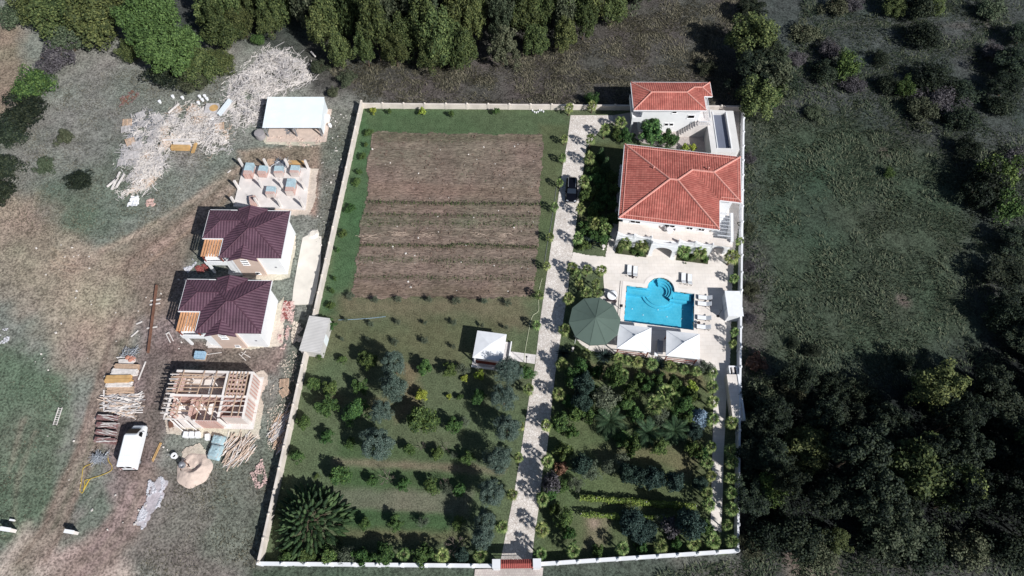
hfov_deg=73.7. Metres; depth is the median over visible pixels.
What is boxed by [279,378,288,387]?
wooden pallet
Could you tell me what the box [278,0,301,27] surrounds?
woodland tree
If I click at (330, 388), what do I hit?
fruit tree
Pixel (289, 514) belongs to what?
spreading conifer
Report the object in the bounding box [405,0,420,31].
woodland tree
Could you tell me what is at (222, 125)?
wooden pallet
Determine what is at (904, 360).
wild bush
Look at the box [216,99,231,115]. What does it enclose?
roofing sheets
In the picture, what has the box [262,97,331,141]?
open shed
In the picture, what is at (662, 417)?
fruit tree
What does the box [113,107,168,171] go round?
scrap timber
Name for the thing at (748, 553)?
wild bush
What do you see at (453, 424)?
fruit tree
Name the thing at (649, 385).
fruit tree
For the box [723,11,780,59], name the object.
woodland tree
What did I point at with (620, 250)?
garden shrub
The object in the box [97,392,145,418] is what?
plank heap
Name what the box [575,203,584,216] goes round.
fan palm
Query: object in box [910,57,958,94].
wild bush
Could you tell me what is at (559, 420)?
fruit tree
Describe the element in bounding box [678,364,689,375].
fan palm
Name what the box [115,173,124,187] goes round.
loose beam
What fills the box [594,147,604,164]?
cypress tree
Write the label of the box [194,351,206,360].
sack pallet
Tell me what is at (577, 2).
woodland tree
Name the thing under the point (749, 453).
dark woodland tree
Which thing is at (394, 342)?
fruit tree
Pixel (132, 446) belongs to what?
panel van
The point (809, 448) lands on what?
woodland tree
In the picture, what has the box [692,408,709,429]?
blue spruce
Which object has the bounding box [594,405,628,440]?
feather palm
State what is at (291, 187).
block pallet
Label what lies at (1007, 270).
dark woodland tree
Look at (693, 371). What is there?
fan palm
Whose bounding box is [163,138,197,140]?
loose beam
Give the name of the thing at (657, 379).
garden shrub
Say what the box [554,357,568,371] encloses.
fan palm
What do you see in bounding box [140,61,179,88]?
wild bush
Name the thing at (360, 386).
fruit tree
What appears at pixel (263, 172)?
block pallet
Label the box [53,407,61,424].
ladder
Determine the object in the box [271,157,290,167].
scaffold pile
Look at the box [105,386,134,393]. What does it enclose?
board stack
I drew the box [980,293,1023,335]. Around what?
tree
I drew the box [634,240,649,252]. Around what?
fan palm
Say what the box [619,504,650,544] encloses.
garden tree
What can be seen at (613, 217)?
garden shrub
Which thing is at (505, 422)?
olive tree
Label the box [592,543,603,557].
garden shrub
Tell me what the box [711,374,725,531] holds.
garden path
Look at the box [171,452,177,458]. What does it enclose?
cement bucket
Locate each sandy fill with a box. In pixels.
[165,370,267,438]
[204,297,284,349]
[243,236,295,280]
[263,132,320,145]
[274,169,318,215]
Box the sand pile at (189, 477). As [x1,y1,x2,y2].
[177,453,212,488]
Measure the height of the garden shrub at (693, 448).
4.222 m
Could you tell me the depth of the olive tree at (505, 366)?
93.16 m
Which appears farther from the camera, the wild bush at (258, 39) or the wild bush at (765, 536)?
the wild bush at (258, 39)
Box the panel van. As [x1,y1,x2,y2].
[116,425,147,470]
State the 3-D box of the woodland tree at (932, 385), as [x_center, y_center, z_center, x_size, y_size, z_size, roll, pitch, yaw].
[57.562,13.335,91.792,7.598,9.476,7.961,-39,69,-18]
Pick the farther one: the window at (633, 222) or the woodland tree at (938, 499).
the window at (633, 222)
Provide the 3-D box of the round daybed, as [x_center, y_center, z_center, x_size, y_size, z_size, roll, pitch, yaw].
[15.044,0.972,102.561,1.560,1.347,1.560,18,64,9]
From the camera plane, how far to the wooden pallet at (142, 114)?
119.10 m
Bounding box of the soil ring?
[308,229,318,238]
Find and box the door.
[324,335,328,345]
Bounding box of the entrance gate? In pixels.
[492,558,540,569]
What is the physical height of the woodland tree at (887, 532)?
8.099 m
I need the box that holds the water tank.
[254,129,265,140]
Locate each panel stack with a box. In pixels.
[93,437,117,444]
[95,414,118,420]
[95,422,119,428]
[95,429,116,436]
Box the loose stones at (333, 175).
[316,114,352,265]
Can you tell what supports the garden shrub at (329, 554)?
on the ground at (98, 314)
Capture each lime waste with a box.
[0,328,8,343]
[137,476,165,529]
[183,258,196,272]
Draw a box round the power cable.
[80,453,111,492]
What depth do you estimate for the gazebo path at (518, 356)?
98.67 m
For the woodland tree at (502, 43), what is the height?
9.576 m
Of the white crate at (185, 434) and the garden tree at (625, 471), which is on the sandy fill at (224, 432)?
the white crate at (185, 434)
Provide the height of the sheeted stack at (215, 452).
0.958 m
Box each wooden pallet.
[117,158,126,166]
[121,125,130,132]
[122,119,131,125]
[123,152,132,159]
[125,137,134,145]
[130,150,139,158]
[131,140,141,150]
[135,111,144,119]
[137,120,148,126]
[151,113,162,121]
[215,122,223,128]
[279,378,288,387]
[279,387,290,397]
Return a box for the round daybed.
[607,290,616,299]
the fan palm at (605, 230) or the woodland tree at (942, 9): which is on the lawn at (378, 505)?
the fan palm at (605, 230)
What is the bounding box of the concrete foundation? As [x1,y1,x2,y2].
[228,155,310,209]
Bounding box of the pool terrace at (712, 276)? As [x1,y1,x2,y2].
[571,165,738,374]
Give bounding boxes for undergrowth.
[747,348,1023,556]
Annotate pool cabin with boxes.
[722,291,743,321]
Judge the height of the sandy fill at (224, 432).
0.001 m
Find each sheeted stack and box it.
[207,444,224,460]
[211,435,226,444]
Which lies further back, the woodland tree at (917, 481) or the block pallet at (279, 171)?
the block pallet at (279, 171)
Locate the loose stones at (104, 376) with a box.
[35,244,184,530]
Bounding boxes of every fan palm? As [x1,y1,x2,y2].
[397,547,410,561]
[435,547,449,562]
[471,546,488,563]
[495,519,507,533]
[506,489,517,500]
[513,452,523,462]
[522,382,533,395]
[531,320,540,330]
[533,545,546,560]
[534,289,543,299]
[534,521,549,538]
[536,491,549,506]
[540,419,551,432]
[541,453,553,468]
[542,261,550,270]
[545,232,553,242]
[550,201,558,212]
[552,387,564,400]
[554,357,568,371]
[556,178,563,188]
[558,153,565,163]
[558,323,570,336]
[561,135,568,144]
[562,292,574,305]
[564,103,573,115]
[565,541,580,558]
[566,262,578,274]
[571,270,580,281]
[572,231,582,245]
[574,279,582,289]
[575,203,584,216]
[577,174,588,189]
[579,286,592,299]
[579,348,590,359]
[581,264,592,276]
[582,150,595,166]
[585,133,595,148]
[587,100,596,113]
[588,218,599,229]
[591,278,599,287]
[593,287,602,297]
[595,265,606,276]
[599,123,609,138]
[600,223,612,234]
[612,352,623,363]
[614,116,627,129]
[614,540,628,555]
[617,237,632,249]
[621,368,628,379]
[623,355,633,365]
[631,355,643,366]
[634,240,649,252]
[644,394,664,417]
[646,357,658,371]
[653,537,667,552]
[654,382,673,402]
[661,389,680,409]
[664,359,676,373]
[677,245,691,258]
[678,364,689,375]
[685,538,701,549]
[690,366,701,376]
[694,246,706,258]
[698,486,712,499]
[699,456,713,468]
[700,498,715,512]
[703,469,716,481]
[704,395,719,408]
[704,531,720,548]
[705,380,718,393]
[705,412,719,427]
[705,440,716,454]
[707,367,718,378]
[721,519,732,531]
[723,249,740,265]
[723,443,736,457]
[724,416,738,428]
[724,472,736,484]
[724,485,737,499]
[724,501,739,516]
[725,455,738,469]
[725,533,739,546]
[728,274,739,282]
[728,339,736,348]
[730,327,738,337]
[735,237,743,246]
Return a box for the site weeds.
[0,68,353,575]
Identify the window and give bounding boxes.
[629,221,640,224]
[686,115,694,118]
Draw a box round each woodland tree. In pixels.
[5,0,48,26]
[25,0,72,43]
[46,23,92,58]
[47,0,82,22]
[62,0,118,50]
[96,0,125,11]
[112,38,142,63]
[175,46,222,86]
[175,66,209,93]
[191,0,235,28]
[199,11,245,49]
[200,0,229,26]
[203,47,235,76]
[212,0,242,15]
[224,5,253,38]
[238,0,267,19]
[250,9,283,40]
[255,0,288,29]
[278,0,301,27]
[289,0,323,45]
[305,5,338,49]
[311,0,340,38]
[320,29,356,68]
[332,0,361,39]
[353,26,374,66]
[355,0,388,60]
[378,0,408,29]
[379,31,409,66]
[385,11,418,63]
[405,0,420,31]
[408,0,438,50]
[408,0,445,13]
[415,38,445,76]
[416,4,458,66]
[440,0,474,33]
[447,26,478,71]
[461,0,486,41]
[481,0,491,23]
[487,0,515,40]
[487,23,521,71]
[503,0,543,31]
[509,0,539,41]
[522,23,549,55]
[527,4,547,25]
[535,0,559,27]
[548,0,576,27]
[552,15,577,52]
[562,0,579,18]
[573,0,599,39]
[576,0,605,18]
[598,0,627,25]
[627,0,640,15]
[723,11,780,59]
[723,49,797,91]
[734,0,769,19]
[734,73,787,121]
[734,437,771,472]
[734,473,777,516]
[741,405,780,445]
[743,56,794,105]
[748,38,785,61]
[757,396,794,434]
[757,435,792,475]
[767,43,793,72]
[771,454,812,502]
[779,357,819,395]
[782,418,832,475]
[800,395,844,439]
[808,472,859,519]
[814,371,851,399]
[821,527,854,554]
[826,422,894,488]
[836,396,866,437]
[847,470,914,540]
[861,501,942,560]
[863,401,916,450]
[878,431,951,501]
[879,430,910,467]
[881,0,907,18]
[903,357,973,414]
[905,490,930,520]
[907,432,966,481]
[922,462,989,512]
[927,400,984,444]
[931,0,945,16]
[933,469,995,520]
[944,428,995,471]
[946,391,998,427]
[970,362,1016,403]
[973,388,1023,438]
[982,250,1023,289]
[982,423,1023,477]
[983,471,1023,513]
[986,70,1023,96]
[993,44,1023,77]
[993,281,1023,328]
[999,224,1023,260]
[1001,322,1023,354]
[1004,20,1023,44]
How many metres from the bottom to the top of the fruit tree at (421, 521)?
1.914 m
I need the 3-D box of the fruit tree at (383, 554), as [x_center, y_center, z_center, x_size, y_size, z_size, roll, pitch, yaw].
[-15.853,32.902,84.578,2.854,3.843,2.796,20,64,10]
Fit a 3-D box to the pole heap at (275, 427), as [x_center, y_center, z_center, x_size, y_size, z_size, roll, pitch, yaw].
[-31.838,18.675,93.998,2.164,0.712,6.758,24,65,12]
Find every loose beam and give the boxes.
[111,172,120,189]
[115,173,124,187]
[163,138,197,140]
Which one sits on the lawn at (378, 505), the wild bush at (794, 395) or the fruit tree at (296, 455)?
the fruit tree at (296, 455)
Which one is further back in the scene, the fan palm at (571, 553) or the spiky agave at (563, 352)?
the spiky agave at (563, 352)
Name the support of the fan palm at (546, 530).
on the lawn at (378, 505)
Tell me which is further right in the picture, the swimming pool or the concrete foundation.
the swimming pool
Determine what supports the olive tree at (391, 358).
on the ground at (98, 314)
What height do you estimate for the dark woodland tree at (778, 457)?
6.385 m
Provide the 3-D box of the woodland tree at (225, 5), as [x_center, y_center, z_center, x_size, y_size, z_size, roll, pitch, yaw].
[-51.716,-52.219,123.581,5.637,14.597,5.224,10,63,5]
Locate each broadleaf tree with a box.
[109,0,181,46]
[133,17,203,77]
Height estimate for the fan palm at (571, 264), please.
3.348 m
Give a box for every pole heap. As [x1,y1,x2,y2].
[220,430,256,470]
[266,403,297,447]
[271,431,285,454]
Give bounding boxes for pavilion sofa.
[656,339,662,354]
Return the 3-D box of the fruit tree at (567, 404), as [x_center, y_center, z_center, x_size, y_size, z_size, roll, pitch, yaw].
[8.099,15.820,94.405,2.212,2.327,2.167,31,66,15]
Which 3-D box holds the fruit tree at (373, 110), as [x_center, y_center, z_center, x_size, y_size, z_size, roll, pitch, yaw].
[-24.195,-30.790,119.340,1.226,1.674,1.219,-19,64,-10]
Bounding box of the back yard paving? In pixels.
[613,111,739,155]
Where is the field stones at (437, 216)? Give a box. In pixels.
[372,145,528,291]
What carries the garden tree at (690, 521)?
on the ground at (98, 314)
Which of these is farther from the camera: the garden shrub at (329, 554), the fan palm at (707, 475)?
the fan palm at (707, 475)
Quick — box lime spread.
[135,477,168,528]
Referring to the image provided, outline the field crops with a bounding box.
[357,199,541,282]
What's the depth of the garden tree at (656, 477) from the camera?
87.62 m
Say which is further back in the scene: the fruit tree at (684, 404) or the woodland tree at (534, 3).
the woodland tree at (534, 3)
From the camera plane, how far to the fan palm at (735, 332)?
98.83 m
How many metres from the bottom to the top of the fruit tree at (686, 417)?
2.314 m
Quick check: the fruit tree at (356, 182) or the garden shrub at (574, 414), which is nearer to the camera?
the garden shrub at (574, 414)
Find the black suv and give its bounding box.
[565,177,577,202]
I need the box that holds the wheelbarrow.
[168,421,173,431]
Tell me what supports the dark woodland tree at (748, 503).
on the ground at (98, 314)
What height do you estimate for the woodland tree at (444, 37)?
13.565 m
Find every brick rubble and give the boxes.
[195,264,208,272]
[250,459,266,488]
[267,350,297,448]
[277,301,294,349]
[280,301,290,340]
[291,321,302,343]
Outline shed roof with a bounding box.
[299,316,331,357]
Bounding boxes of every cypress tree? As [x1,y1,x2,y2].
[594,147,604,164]
[599,156,609,174]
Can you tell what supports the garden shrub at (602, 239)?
on the ground at (98, 314)
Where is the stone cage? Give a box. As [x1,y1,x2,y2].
[204,103,219,115]
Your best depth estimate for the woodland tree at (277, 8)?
123.84 m
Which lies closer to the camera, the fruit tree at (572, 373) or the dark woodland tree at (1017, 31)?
the fruit tree at (572, 373)
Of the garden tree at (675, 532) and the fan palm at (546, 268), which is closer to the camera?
the garden tree at (675, 532)
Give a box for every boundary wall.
[256,100,363,563]
[256,562,491,567]
[363,102,740,110]
[541,549,739,565]
[733,111,744,549]
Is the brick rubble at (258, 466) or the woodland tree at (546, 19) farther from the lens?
the woodland tree at (546, 19)
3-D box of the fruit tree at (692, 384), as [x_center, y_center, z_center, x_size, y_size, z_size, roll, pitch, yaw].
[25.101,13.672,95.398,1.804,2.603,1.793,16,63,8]
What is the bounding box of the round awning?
[569,298,620,350]
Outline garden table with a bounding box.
[667,227,672,232]
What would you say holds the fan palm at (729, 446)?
on the lawn at (378, 505)
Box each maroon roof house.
[176,275,277,347]
[201,205,295,275]
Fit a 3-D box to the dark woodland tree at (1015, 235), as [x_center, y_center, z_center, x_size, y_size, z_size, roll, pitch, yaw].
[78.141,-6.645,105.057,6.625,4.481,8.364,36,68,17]
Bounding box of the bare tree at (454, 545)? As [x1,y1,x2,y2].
[446,536,462,554]
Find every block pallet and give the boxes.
[243,163,255,178]
[249,195,257,205]
[257,165,268,177]
[265,186,277,197]
[274,166,284,177]
[285,178,297,195]
[289,165,300,176]
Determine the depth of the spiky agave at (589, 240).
106.80 m
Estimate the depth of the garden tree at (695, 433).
91.41 m
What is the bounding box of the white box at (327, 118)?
[325,114,330,121]
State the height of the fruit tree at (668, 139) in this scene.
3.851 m
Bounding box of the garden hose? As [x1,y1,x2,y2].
[524,280,541,358]
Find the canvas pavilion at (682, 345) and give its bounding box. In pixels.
[664,330,699,363]
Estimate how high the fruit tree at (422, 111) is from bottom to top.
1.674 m
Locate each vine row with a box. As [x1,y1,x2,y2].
[579,494,696,509]
[580,511,676,521]
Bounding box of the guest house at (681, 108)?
[629,81,712,136]
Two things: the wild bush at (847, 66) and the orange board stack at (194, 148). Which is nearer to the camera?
the orange board stack at (194, 148)
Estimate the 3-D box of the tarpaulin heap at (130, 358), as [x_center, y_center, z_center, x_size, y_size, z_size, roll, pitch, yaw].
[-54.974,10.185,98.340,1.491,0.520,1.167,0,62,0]
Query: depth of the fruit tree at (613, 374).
91.58 m
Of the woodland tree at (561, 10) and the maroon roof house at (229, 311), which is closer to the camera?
the maroon roof house at (229, 311)
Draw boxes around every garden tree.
[454,547,468,563]
[540,469,560,492]
[570,389,593,411]
[570,452,592,473]
[573,370,594,395]
[616,463,636,483]
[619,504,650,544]
[631,466,649,487]
[641,520,658,542]
[644,465,666,490]
[661,515,680,538]
[662,470,684,493]
[674,507,706,540]
[686,423,702,441]
[691,475,708,490]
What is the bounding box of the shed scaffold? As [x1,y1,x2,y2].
[284,128,294,134]
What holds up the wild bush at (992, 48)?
on the ground at (98, 314)
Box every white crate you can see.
[182,431,188,437]
[188,431,194,437]
[195,431,200,437]
[205,433,210,440]
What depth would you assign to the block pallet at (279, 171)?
112.70 m
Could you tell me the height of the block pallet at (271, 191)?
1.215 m
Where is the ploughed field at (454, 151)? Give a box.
[351,131,543,299]
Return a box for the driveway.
[501,115,612,559]
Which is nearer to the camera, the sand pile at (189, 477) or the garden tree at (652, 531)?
the garden tree at (652, 531)
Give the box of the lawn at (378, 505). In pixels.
[264,108,740,563]
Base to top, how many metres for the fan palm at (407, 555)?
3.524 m
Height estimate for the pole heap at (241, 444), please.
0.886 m
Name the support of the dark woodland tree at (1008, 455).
on the ground at (98, 314)
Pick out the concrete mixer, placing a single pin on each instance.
(181, 464)
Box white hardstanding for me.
[292,235,321,304]
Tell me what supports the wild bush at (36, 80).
on the ground at (98, 314)
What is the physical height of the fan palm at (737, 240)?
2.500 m
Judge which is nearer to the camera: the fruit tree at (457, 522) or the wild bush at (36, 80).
the fruit tree at (457, 522)
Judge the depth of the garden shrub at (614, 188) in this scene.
111.00 m
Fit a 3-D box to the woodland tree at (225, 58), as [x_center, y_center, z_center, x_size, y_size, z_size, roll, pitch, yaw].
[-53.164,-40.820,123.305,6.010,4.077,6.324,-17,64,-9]
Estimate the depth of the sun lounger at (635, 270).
104.83 m
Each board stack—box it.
[104,375,133,383]
[105,382,133,387]
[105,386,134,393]
[110,368,138,375]
[114,364,139,369]
[118,359,135,363]
[152,443,161,461]
[170,142,191,150]
[191,143,196,152]
[287,160,303,164]
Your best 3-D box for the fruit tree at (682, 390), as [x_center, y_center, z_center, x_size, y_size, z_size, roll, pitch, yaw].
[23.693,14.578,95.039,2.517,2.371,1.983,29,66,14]
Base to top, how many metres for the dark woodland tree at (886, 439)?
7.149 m
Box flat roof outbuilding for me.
[704,110,739,155]
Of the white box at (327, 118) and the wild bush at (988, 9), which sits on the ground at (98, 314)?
the wild bush at (988, 9)
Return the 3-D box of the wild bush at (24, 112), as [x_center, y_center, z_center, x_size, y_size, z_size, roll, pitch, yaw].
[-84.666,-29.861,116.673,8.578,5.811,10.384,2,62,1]
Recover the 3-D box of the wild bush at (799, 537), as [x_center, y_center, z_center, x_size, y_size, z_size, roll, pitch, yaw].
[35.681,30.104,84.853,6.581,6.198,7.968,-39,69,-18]
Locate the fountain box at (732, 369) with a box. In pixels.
[726,366,737,373]
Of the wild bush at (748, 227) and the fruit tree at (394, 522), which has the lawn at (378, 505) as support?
the fruit tree at (394, 522)
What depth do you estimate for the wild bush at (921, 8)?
128.37 m
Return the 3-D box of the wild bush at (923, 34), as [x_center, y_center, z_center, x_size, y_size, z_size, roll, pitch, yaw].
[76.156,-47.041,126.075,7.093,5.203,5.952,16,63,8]
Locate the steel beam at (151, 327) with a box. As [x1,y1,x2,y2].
[147,285,160,352]
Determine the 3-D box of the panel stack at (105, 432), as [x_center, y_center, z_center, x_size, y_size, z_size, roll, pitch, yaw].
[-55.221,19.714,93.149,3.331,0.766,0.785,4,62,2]
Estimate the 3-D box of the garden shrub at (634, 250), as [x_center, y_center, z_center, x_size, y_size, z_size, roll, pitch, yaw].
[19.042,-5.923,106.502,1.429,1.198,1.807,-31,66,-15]
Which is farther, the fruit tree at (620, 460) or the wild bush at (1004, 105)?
the wild bush at (1004, 105)
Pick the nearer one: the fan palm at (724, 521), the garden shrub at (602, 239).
the fan palm at (724, 521)
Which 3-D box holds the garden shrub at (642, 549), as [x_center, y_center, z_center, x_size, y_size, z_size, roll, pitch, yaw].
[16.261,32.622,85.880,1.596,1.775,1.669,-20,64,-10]
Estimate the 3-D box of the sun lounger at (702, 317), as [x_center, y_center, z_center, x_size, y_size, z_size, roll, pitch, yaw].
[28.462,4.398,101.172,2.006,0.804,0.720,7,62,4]
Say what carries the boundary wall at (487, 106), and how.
on the ground at (98, 314)
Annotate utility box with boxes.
[0,526,16,532]
[63,529,78,534]
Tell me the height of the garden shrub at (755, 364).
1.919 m
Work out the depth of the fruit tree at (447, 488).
88.70 m
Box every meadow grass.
[327,0,748,104]
[654,0,1023,575]
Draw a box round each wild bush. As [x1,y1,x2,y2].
[0,0,24,29]
[0,91,49,138]
[0,112,32,149]
[0,153,29,179]
[0,174,18,206]
[9,63,58,102]
[30,155,55,175]
[33,35,77,78]
[52,128,74,146]
[62,168,93,190]
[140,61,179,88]
[250,32,264,44]
[309,59,331,73]
[327,86,338,96]
[336,69,357,88]
[583,92,598,103]
[696,58,717,76]
[735,423,758,441]
[737,218,758,234]
[738,533,763,561]
[740,387,759,408]
[740,465,759,489]
[741,374,780,407]
[742,311,757,324]
[743,260,756,273]
[743,282,760,302]
[744,150,756,163]
[744,517,789,557]
[752,471,788,508]
[765,79,786,106]
[765,376,806,407]
[773,501,835,564]
[781,70,804,102]
[786,17,826,42]
[787,50,808,66]
[788,337,799,349]
[800,529,841,572]
[802,343,826,363]
[803,103,828,121]
[809,58,840,84]
[817,0,848,17]
[819,36,841,58]
[834,47,865,80]
[837,73,867,93]
[843,373,880,403]
[844,0,864,11]
[853,525,901,575]
[866,48,890,69]
[876,71,899,94]
[883,166,896,178]
[893,72,916,95]
[894,349,915,370]
[901,20,944,49]
[901,523,954,575]
[904,96,941,132]
[905,0,942,20]
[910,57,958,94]
[911,85,972,115]
[932,527,990,575]
[939,105,990,135]
[945,79,987,105]
[950,179,1000,216]
[953,133,982,161]
[962,155,1013,206]
[974,152,1023,189]
[975,0,1006,20]
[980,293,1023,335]
[981,39,1003,57]
[982,518,1023,575]
[984,94,1020,119]
[990,187,1023,226]
[1004,144,1023,177]
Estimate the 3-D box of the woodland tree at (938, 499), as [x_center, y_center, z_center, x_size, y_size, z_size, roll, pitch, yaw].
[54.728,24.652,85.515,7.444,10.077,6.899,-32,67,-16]
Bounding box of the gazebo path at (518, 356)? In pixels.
[510,352,535,363]
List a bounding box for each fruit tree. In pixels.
[288,450,304,464]
[294,414,310,430]
[297,550,316,562]
[305,377,321,390]
[313,392,341,417]
[319,429,333,443]
[322,380,336,395]
[325,301,335,309]
[328,317,336,330]
[328,466,352,485]
[336,355,347,364]
[337,545,355,564]
[338,229,346,237]
[340,397,370,426]
[344,203,355,213]
[344,436,354,450]
[346,291,354,300]
[351,177,360,186]
[351,378,367,395]
[356,350,377,370]
[358,516,370,531]
[359,152,365,159]
[363,129,373,136]
[366,474,378,486]
[369,107,376,114]
[370,295,378,302]
[370,541,394,567]
[388,513,404,532]
[391,338,398,346]
[394,296,401,302]
[395,477,411,491]
[403,443,415,455]
[405,406,440,433]
[411,542,436,569]
[415,388,427,400]
[416,358,432,375]
[416,516,429,526]
[418,107,425,114]
[421,337,428,343]
[423,477,439,495]
[430,445,443,460]
[441,482,452,494]
[442,362,456,376]
[444,415,462,434]
[449,451,458,457]
[451,296,460,304]
[452,483,465,496]
[452,515,465,532]
[455,363,470,374]
[456,394,463,399]
[459,449,475,465]
[460,374,467,381]
[460,417,470,427]
[471,388,486,405]
[473,368,483,380]
[492,107,499,113]
[504,299,511,307]
[518,364,536,378]
[543,488,557,500]
[551,411,568,432]
[552,441,573,461]
[552,506,573,531]
[557,478,569,493]
[561,394,572,408]
[564,366,581,388]
[567,476,584,492]
[572,356,590,373]
[581,459,602,480]
[588,384,599,399]
[591,383,622,413]
[601,458,615,474]
[602,361,626,388]
[611,428,632,447]
[613,397,635,415]
[614,449,630,468]
[618,127,635,143]
[621,381,640,400]
[628,405,644,422]
[638,118,662,144]
[639,377,656,392]
[649,436,669,455]
[653,406,668,426]
[653,514,669,531]
[658,128,679,148]
[670,395,694,416]
[675,386,690,396]
[678,413,695,429]
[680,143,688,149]
[685,379,698,390]
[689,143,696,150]
[694,447,708,460]
[698,360,715,373]
[700,516,713,535]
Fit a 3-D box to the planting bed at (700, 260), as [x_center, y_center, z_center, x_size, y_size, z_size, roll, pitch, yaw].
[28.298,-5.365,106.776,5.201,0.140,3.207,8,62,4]
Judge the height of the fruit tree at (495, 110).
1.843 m
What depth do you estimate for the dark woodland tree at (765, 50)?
119.40 m
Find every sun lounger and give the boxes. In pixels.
[627,265,631,276]
[633,266,637,277]
[681,273,685,282]
[687,274,692,285]
[697,301,711,307]
[697,315,711,321]
[697,324,710,329]
[698,295,711,300]
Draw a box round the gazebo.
[471,331,511,369]
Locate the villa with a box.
[614,143,741,257]
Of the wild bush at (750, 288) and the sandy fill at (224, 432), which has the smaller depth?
the sandy fill at (224, 432)
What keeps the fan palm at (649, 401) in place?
on the ground at (98, 314)
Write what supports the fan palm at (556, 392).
on the lawn at (378, 505)
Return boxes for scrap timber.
[113,99,235,200]
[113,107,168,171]
[219,42,318,135]
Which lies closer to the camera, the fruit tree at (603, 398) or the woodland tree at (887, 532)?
the woodland tree at (887, 532)
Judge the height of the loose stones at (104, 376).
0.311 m
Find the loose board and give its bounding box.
[138,361,145,379]
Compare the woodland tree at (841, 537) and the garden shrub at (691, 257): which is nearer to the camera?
the woodland tree at (841, 537)
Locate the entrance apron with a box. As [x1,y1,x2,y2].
[474,568,542,575]
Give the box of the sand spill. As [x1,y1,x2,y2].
[181,443,206,468]
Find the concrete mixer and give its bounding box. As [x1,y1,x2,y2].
[178,460,189,470]
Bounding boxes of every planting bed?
[615,241,646,256]
[676,249,708,263]
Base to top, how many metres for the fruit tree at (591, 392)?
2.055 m
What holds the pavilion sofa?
on the pool terrace at (712, 276)
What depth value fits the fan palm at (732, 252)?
103.27 m
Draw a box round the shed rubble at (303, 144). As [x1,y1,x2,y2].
[269,135,321,147]
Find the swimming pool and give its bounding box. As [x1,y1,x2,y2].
[618,274,698,333]
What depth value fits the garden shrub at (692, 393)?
93.26 m
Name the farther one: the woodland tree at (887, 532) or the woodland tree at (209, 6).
the woodland tree at (209, 6)
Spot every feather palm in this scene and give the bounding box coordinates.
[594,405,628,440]
[629,416,666,449]
[660,415,690,444]
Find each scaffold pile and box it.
[88,449,109,466]
[121,345,140,357]
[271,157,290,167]
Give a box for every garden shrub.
[277,547,291,561]
[316,544,337,564]
[349,547,371,567]
[549,502,561,514]
[554,461,568,475]
[562,525,576,543]
[564,423,579,438]
[566,404,581,421]
[578,189,592,200]
[578,218,592,234]
[578,239,590,250]
[580,406,596,424]
[586,161,603,173]
[586,207,597,219]
[587,185,598,196]
[587,229,600,239]
[587,365,603,380]
[588,172,605,184]
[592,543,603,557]
[594,188,613,205]
[594,229,611,244]
[595,213,610,226]
[606,195,617,209]
[607,211,620,226]
[608,182,619,195]
[611,125,622,141]
[615,248,622,253]
[622,432,640,457]
[629,246,638,254]
[633,542,647,553]
[634,369,648,385]
[637,250,644,256]
[650,372,664,386]
[661,374,681,391]
[670,535,682,551]
[684,389,700,403]
[684,441,703,456]
[689,254,695,260]
[745,350,768,371]
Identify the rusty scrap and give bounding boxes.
[119,90,138,106]
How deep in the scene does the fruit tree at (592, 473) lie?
88.89 m
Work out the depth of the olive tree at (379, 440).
87.71 m
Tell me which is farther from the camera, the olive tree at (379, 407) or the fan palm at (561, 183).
the fan palm at (561, 183)
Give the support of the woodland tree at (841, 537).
on the ground at (98, 314)
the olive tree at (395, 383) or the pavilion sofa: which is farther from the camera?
the pavilion sofa
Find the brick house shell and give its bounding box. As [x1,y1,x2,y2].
[160,370,263,431]
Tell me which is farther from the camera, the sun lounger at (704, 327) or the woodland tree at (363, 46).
the woodland tree at (363, 46)
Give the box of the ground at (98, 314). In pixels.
[0,0,1023,575]
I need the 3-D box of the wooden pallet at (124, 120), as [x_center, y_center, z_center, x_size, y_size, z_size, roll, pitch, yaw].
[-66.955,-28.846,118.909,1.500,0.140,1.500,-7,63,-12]
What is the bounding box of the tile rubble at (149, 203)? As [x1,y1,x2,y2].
[145,198,154,206]
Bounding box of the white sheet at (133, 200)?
[127,195,139,206]
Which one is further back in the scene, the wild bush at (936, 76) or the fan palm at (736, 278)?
the wild bush at (936, 76)
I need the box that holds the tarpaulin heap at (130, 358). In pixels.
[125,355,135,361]
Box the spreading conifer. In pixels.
[274,482,358,566]
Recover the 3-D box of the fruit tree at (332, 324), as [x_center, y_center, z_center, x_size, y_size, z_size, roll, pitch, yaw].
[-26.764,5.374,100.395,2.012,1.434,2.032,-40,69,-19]
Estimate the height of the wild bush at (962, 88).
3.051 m
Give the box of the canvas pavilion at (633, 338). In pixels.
[616,324,651,356]
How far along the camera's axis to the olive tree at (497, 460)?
87.46 m
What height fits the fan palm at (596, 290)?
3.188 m
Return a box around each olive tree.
[358,427,394,460]
[369,399,394,423]
[379,372,407,403]
[380,350,405,376]
[470,524,494,551]
[473,509,495,531]
[477,478,505,507]
[482,446,511,475]
[490,383,518,410]
[493,414,521,441]
[494,355,523,384]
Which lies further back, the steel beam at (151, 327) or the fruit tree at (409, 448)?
the steel beam at (151, 327)
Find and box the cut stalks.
[355,231,513,238]
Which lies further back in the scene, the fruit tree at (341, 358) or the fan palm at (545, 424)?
the fruit tree at (341, 358)
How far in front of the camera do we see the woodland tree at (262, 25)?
125.23 m
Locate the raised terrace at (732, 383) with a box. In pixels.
[724,374,745,423]
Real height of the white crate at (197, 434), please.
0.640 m
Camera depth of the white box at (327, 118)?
118.90 m
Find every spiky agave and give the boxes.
[555,346,571,359]
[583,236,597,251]
[595,348,611,362]
[651,356,664,373]
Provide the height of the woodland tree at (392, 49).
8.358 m

